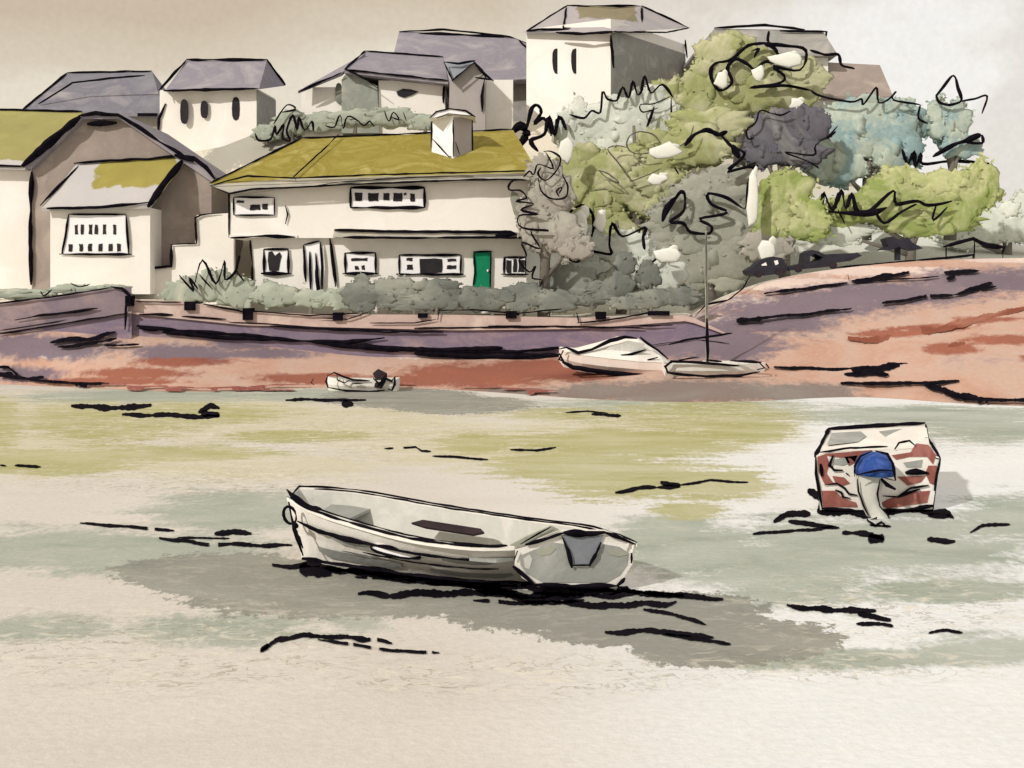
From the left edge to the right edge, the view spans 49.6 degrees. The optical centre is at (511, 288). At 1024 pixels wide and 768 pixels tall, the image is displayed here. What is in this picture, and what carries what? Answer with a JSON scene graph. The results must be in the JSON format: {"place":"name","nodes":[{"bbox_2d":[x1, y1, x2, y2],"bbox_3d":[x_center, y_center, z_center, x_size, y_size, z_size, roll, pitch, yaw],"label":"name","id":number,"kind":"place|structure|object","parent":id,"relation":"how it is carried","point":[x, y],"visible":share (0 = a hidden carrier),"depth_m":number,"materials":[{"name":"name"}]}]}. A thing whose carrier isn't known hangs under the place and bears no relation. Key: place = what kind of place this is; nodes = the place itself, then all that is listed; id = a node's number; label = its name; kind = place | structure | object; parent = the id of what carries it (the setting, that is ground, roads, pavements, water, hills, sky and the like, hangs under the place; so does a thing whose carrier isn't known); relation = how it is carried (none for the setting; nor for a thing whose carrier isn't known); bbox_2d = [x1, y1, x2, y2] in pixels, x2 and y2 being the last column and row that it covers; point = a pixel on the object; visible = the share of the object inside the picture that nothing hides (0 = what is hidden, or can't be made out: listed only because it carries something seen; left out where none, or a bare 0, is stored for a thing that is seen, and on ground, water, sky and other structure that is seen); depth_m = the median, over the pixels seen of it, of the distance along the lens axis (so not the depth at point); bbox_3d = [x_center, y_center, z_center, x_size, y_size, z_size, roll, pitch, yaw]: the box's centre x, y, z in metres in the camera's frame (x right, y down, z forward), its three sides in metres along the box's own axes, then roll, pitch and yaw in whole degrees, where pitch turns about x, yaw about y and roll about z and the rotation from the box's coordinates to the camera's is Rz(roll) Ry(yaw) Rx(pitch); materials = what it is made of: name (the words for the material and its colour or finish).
{"place":"outdoors","nodes":[
{"label":"outdoors","id":0,"kind":"place"},
{"bbox_2d":[21,111,242,293],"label":"house","id":1,"kind":"structure","parent":0,"point":[121,199],"depth_m":50.43,"materials":[{"name":"beige paint"}]},
{"bbox_2d":[59,213,131,255],"bbox_3d":[-18.517,-2.419,49.333,3.225,1.893,0.233,0,0,0],"label":"window","id":2,"kind":"structure","parent":1,"relation":"in","point":[88,234],"depth_m":49.34,"materials":[{"name":"white"}]},
{"bbox_2d":[0,384,1023,767],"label":"water","id":3,"kind":"structure","parent":0,"point":[170,596],"depth_m":13.62,"materials":[{"name":"liquid"}]},
{"bbox_2d":[311,369,399,391],"bbox_3d":[-5.845,3.416,41.537,3.187,0.869,1.337,0,0,0],"label":"dinghy","id":4,"kind":"object","parent":3,"relation":"on","point":[380,381],"visible":0.99,"depth_m":41.06,"materials":[{"name":"white"}]},
{"bbox_2d":[282,485,636,589],"bbox_3d":[-0.869,3.397,14.742,5.131,1.205,1.784,0,0,27],"label":"rowing boat","id":5,"kind":"object","parent":3,"relation":"on","point":[363,529],"visible":0.97,"depth_m":14.65,"materials":[{"name":"white wood"}]},
{"bbox_2d":[814,422,940,519],"bbox_3d":[6.641,3.203,20.079,2.051,1.522,4.434,0,0,20],"label":"motor boat","id":6,"kind":"object","parent":3,"relation":"on","point":[875,471],"visible":0.96,"depth_m":18.86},
{"bbox_2d":[0,258,1023,405],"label":"beach","id":7,"kind":"structure","parent":0,"point":[950,331],"depth_m":43.33,"materials":[{"name":"orange sand"}]},
{"bbox_2d":[0,286,134,338],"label":"quay wall","id":8,"kind":"structure","parent":7,"relation":"on","point":[98,311],"depth_m":44.91,"materials":[{"name":"stone"}]},
{"bbox_2d":[132,300,724,359],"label":"quay wall","id":9,"kind":"structure","parent":7,"relation":"on","point":[511,335],"depth_m":45.22,"materials":[{"name":"stone"}]},
{"bbox_2d":[558,335,669,375],"bbox_3d":[3.805,2.530,41.725,4.230,1.627,1.972,0,0,0],"label":"cabin boat","id":10,"kind":"object","parent":7,"relation":"on","point":[624,355],"visible":0.9,"depth_m":41.02,"materials":[{"name":"white"}]},
{"bbox_2d":[662,231,769,377],"bbox_3d":[7.344,0.528,40.534,3.824,5.325,1.667,0,0,0],"label":"sailing dinghy","id":11,"kind":"object","parent":7,"relation":"on","point":[709,368],"visible":1,"depth_m":40.01,"materials":[{"name":"white"}]},
{"bbox_2d":[696,275,750,314],"bbox_3d":[9.390,0.299,49.400,2.484,1.861,0.117,0,0,0],"label":"slanting rail","id":12,"kind":"object","parent":7,"relation":"on","point":[716,302],"visible":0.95,"depth_m":49.37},
{"bbox_2d":[0,121,1023,317],"bbox_3d":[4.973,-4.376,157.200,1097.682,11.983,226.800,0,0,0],"label":"ground","id":13,"kind":"structure","parent":0,"point":[230,157],"depth_m":59.02,"materials":[{"name":"grey plant"}]},
{"bbox_2d":[0,108,82,298],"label":"house","id":14,"kind":"structure","parent":13,"relation":"on","point":[25,134],"depth_m":51.60,"materials":[{"name":"white paint"}]},
{"bbox_2d":[0,283,131,299],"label":"hedge","id":15,"kind":"object","parent":13,"relation":"on","point":[16,293],"visible":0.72,"depth_m":45.54,"materials":[{"name":"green plant"}]},
{"bbox_2d":[23,70,165,129],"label":"house","id":16,"kind":"structure","parent":13,"relation":"on","point":[134,94],"depth_m":72.77,"materials":[{"name":"grey"}]},
{"bbox_2d":[132,213,234,303],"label":"garden wall","id":17,"kind":"structure","parent":13,"relation":"on","point":[213,246],"depth_m":50.20,"materials":[{"name":"beige paint"}]},
{"bbox_2d":[157,58,285,151],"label":"house","id":18,"kind":"structure","parent":13,"relation":"on","point":[206,105],"depth_m":67.78,"materials":[{"name":"white paint"}]},
{"bbox_2d":[180,99,188,123],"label":"window","id":19,"kind":"structure","parent":18,"relation":"in","point":[184,111],"depth_m":67.48,"materials":[{"name":"black glass"}]},
{"bbox_2d":[200,101,207,117],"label":"window","id":20,"kind":"structure","parent":18,"relation":"in","point":[204,106],"depth_m":67.48,"materials":[{"name":"black glass"}]},
{"bbox_2d":[232,97,239,119],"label":"window","id":21,"kind":"structure","parent":18,"relation":"in","point":[235,103],"depth_m":67.48,"materials":[{"name":"black glass"}]},
{"bbox_2d":[157,255,348,313],"bbox_3d":[-10.622,-0.182,47.276,8.854,2.467,1.488,0,0,0],"label":"hedge","id":22,"kind":"object","parent":13,"relation":"on","point":[223,286],"visible":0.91,"depth_m":46.94,"materials":[{"name":"green plant"}]},
{"bbox_2d":[250,104,341,146],"bbox_3d":[-11.856,-9.119,62.349,5.647,2.311,1.757,0,0,0],"label":"bush","id":23,"kind":"object","parent":13,"relation":"on","point":[290,124],"visible":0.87,"depth_m":61.92,"materials":[{"name":"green plant"}]},
{"bbox_2d":[210,108,532,313],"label":"house","id":24,"kind":"structure","parent":13,"relation":"on","point":[337,211],"depth_m":48.22,"materials":[{"name":"white paint"}]},
{"bbox_2d":[233,196,274,215],"bbox_3d":[-11.149,-3.578,47.949,1.838,0.869,0.203,0,0,0],"label":"window","id":25,"kind":"structure","parent":24,"relation":"in","point":[242,205],"depth_m":47.93,"materials":[{"name":"white"}]},
{"bbox_2d":[261,248,290,275],"bbox_3d":[-10.264,-1.185,48.266,1.312,1.219,0.267,0,0,0],"label":"window","id":26,"kind":"structure","parent":24,"relation":"in","point":[276,261],"depth_m":48.25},
{"bbox_2d":[303,240,323,290],"bbox_3d":[-8.634,-0.881,48.208,0.912,2.482,0.224,0,0,0],"label":"side door","id":27,"kind":"structure","parent":24,"relation":"in","point":[313,266],"depth_m":48.22,"materials":[{"name":"white wood"}]},
{"bbox_2d":[342,251,378,274],"bbox_3d":[-6.592,-1.112,48.277,1.572,1.041,0.245,0,0,0],"label":"window","id":28,"kind":"structure","parent":24,"relation":"in","point":[354,262],"depth_m":48.27,"materials":[{"name":"white"}]},
{"bbox_2d":[349,185,425,209],"bbox_3d":[-5.371,-3.947,47.921,3.334,1.041,0.258,0,0,0],"label":"window","id":29,"kind":"structure","parent":24,"relation":"in","point":[413,197],"depth_m":47.93,"materials":[{"name":"white"}]},
{"bbox_2d":[396,253,463,275],"bbox_3d":[-3.573,-1.060,48.286,2.926,0.970,0.228,0,0,0],"label":"window","id":30,"kind":"structure","parent":24,"relation":"in","point":[408,264],"depth_m":48.25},
{"bbox_2d":[473,251,491,287],"bbox_3d":[-1.286,-0.868,48.245,0.870,1.610,0.190,0,0,0],"label":"front door","id":31,"kind":"structure","parent":24,"relation":"in","point":[482,260],"depth_m":48.24,"materials":[{"name":"green wood"}]},
{"bbox_2d":[501,256,528,274],"bbox_3d":[0.128,-1.014,48.295,1.191,0.840,0.211,0,0,0],"label":"window","id":32,"kind":"structure","parent":24,"relation":"in","point":[511,266],"depth_m":48.25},
{"bbox_2d":[321,106,430,133],"bbox_3d":[-6.607,-9.025,59.345,7.188,1.560,1.752,0,0,0],"label":"bush","id":33,"kind":"object","parent":13,"relation":"on","point":[386,117],"visible":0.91,"depth_m":58.93,"materials":[{"name":"green plant"}]},
{"bbox_2d":[298,50,512,138],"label":"house","id":34,"kind":"structure","parent":13,"relation":"on","point":[419,83],"depth_m":62.00,"materials":[{"name":"white paint"}]},
{"bbox_2d":[335,83,341,103],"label":"window","id":35,"kind":"structure","parent":34,"relation":"in","point":[338,91],"depth_m":62.24,"materials":[{"name":"grey glass"}]},
{"bbox_2d":[396,89,417,97],"bbox_3d":[-5.841,-10.939,61.970,1.238,0.495,0.100,0,0,0],"label":"window","id":36,"kind":"structure","parent":34,"relation":"in","point":[403,93],"depth_m":61.93,"materials":[{"name":"black glass"}]},
{"bbox_2d":[394,28,525,120],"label":"house","id":37,"kind":"structure","parent":13,"relation":"on","point":[498,57],"depth_m":71.39,"materials":[{"name":"stone"}]},
{"bbox_2d":[338,271,586,315],"bbox_3d":[-2.076,0.226,46.849,10.457,1.980,1.506,0,0,0],"label":"hedge","id":38,"kind":"object","parent":13,"relation":"on","point":[361,293],"visible":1,"depth_m":46.33,"materials":[{"name":"green plant"}]},
{"bbox_2d":[507,150,594,316],"bbox_3d":[1.666,-2.176,47.285,3.744,7.263,1.726,0,0,0],"label":"tree","id":39,"kind":"object","parent":13,"relation":"on","point":[548,225],"visible":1,"depth_m":46.82,"materials":[{"name":"grey plant"}]},
{"bbox_2d":[512,75,680,211],"bbox_3d":[4.638,-6.239,58.569,9.587,9.698,2.870,0,0,0],"label":"tree","id":40,"kind":"object","parent":13,"relation":"on","point":[606,121],"visible":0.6,"depth_m":57.83,"materials":[{"name":"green plant"}]},
{"bbox_2d":[550,251,661,310],"bbox_3d":[4.004,-0.346,48.450,5.057,2.566,1.355,0,0,2],"label":"shrub","id":41,"kind":"object","parent":13,"relation":"on","point":[615,280],"visible":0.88,"depth_m":47.94,"materials":[{"name":"grey plant"}]},
{"bbox_2d":[524,4,688,121],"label":"house","id":42,"kind":"structure","parent":13,"relation":"on","point":[590,52],"depth_m":65.24,"materials":[{"name":"white paint"}]},
{"bbox_2d":[552,48,557,73],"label":"window","id":43,"kind":"structure","parent":42,"relation":"in","point":[555,52],"depth_m":65.01,"materials":[{"name":"black glass"}]},
{"bbox_2d":[571,48,575,73],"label":"window","id":44,"kind":"structure","parent":42,"relation":"in","point":[573,55],"depth_m":64.44,"materials":[{"name":"black glass"}]},
{"bbox_2d":[569,204,688,313],"bbox_3d":[4.907,-0.991,50.052,6.186,5.627,2.635,0,0,0],"label":"bush","id":45,"kind":"object","parent":13,"relation":"on","point":[674,274],"visible":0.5,"depth_m":49.89,"materials":[{"name":"grey plant"}]},
{"bbox_2d":[553,103,754,234],"bbox_3d":[7.344,-4.490,56.367,11.154,10.048,4.866,0,0,0],"label":"tree","id":46,"kind":"object","parent":13,"relation":"on","point":[613,182],"visible":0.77,"depth_m":55.85,"materials":[{"name":"green plant"}]},
{"bbox_2d":[605,283,703,314],"bbox_3d":[5.979,0.428,46.947,4.124,1.342,1.147,0,0,0],"label":"shrub","id":47,"kind":"object","parent":13,"relation":"on","point":[655,298],"visible":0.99,"depth_m":46.55,"materials":[{"name":"green plant"}]},
{"bbox_2d":[638,128,776,307],"bbox_3d":[9.599,-2.897,54.298,7.258,9.721,3.929,0,0,0],"label":"tree","id":48,"kind":"object","parent":13,"relation":"on","point":[719,204],"visible":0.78,"depth_m":53.84,"materials":[{"name":"grey plant"}]},
{"bbox_2d":[651,29,854,166],"bbox_3d":[13.358,-10.774,62.453,11.221,7.788,5.039,0,0,0],"label":"tree","id":49,"kind":"object","parent":13,"relation":"on","point":[735,69],"visible":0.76,"depth_m":61.82,"materials":[{"name":"green plant"}]},
{"bbox_2d":[742,256,787,277],"bbox_3d":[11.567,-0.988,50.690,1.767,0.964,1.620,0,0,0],"label":"parked car","id":50,"kind":"object","parent":13,"relation":"on","point":[772,265],"visible":1,"depth_m":50.00,"materials":[{"name":"grey metal"}]},
{"bbox_2d":[735,166,835,277],"bbox_3d":[13.209,-2.807,54.098,4.940,6.287,1.851,0,0,0],"label":"tree","id":51,"kind":"object","parent":13,"relation":"on","point":[790,211],"visible":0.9,"depth_m":53.41,"materials":[{"name":"green plant"}]},
{"bbox_2d":[682,23,891,128],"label":"house","id":52,"kind":"structure","parent":13,"relation":"on","point":[858,80],"depth_m":66.22,"materials":[{"name":"beige paint"}]},
{"bbox_2d":[740,102,837,173],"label":"tree","id":53,"kind":"object","parent":13,"relation":"on","point":[793,137],"visible":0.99,"depth_m":55.90,"materials":[{"name":"purple plant"}]},
{"bbox_2d":[787,250,861,272],"bbox_3d":[14.117,-1.255,50.690,3.333,1.031,1.620,0,0,0],"label":"parked car","id":54,"kind":"object","parent":13,"relation":"on","point":[820,260],"visible":0.98,"depth_m":50.00,"materials":[{"name":"grey metal"}]},
{"bbox_2d":[800,87,989,240],"bbox_3d":[19.773,-6.516,58.756,9.805,7.925,3.054,0,0,0],"label":"tree","id":55,"kind":"object","parent":13,"relation":"on","point":[871,135],"visible":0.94,"depth_m":57.84,"materials":[{"name":"teal plant"}]},
{"bbox_2d":[878,237,922,259],"bbox_3d":[17.828,-1.859,51.000,1.889,1.072,0.800,0,0,0],"label":"dark bush","id":56,"kind":"object","parent":13,"relation":"on","point":[898,245],"visible":1,"depth_m":50.60,"materials":[{"name":"grey plant"}]},
{"bbox_2d":[804,152,1005,259],"bbox_3d":[19.083,-3.478,54.974,10.444,6.545,2.732,0,0,0],"label":"tree","id":57,"kind":"object","parent":13,"relation":"on","point":[913,205],"visible":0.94,"depth_m":54.38,"materials":[{"name":"green plant"}]},
{"bbox_2d":[837,254,973,267],"bbox_3d":[17.732,-1.179,50.100,6.247,0.825,0.148,0,0,0],"label":"kerb rail","id":58,"kind":"object","parent":13,"relation":"on","point":[947,257],"visible":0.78,"depth_m":50.06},
{"bbox_2d":[925,75,987,240],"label":"tree","id":59,"kind":"object","parent":13,"relation":"on","point":[949,125],"visible":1,"depth_m":56.92,"materials":[{"name":"teal plant"}]},
{"bbox_2d":[943,237,1005,259],"bbox_3d":[21.094,-1.847,50.644,2.841,1.060,0.374,0,0,0],"label":"handrail","id":60,"kind":"object","parent":13,"relation":"on","point":[986,244],"visible":0.91,"depth_m":50.53,"materials":[{"name":"black metal"}]},
{"bbox_2d":[930,189,1023,254],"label":"bush","id":61,"kind":"object","parent":13,"relation":"on","point":[1004,225],"visible":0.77,"depth_m":58.90,"materials":[{"name":"green plant"}]},
{"bbox_2d":[0,0,1023,315],"label":"sky","id":62,"kind":"structure","parent":0,"point":[917,45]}
]}

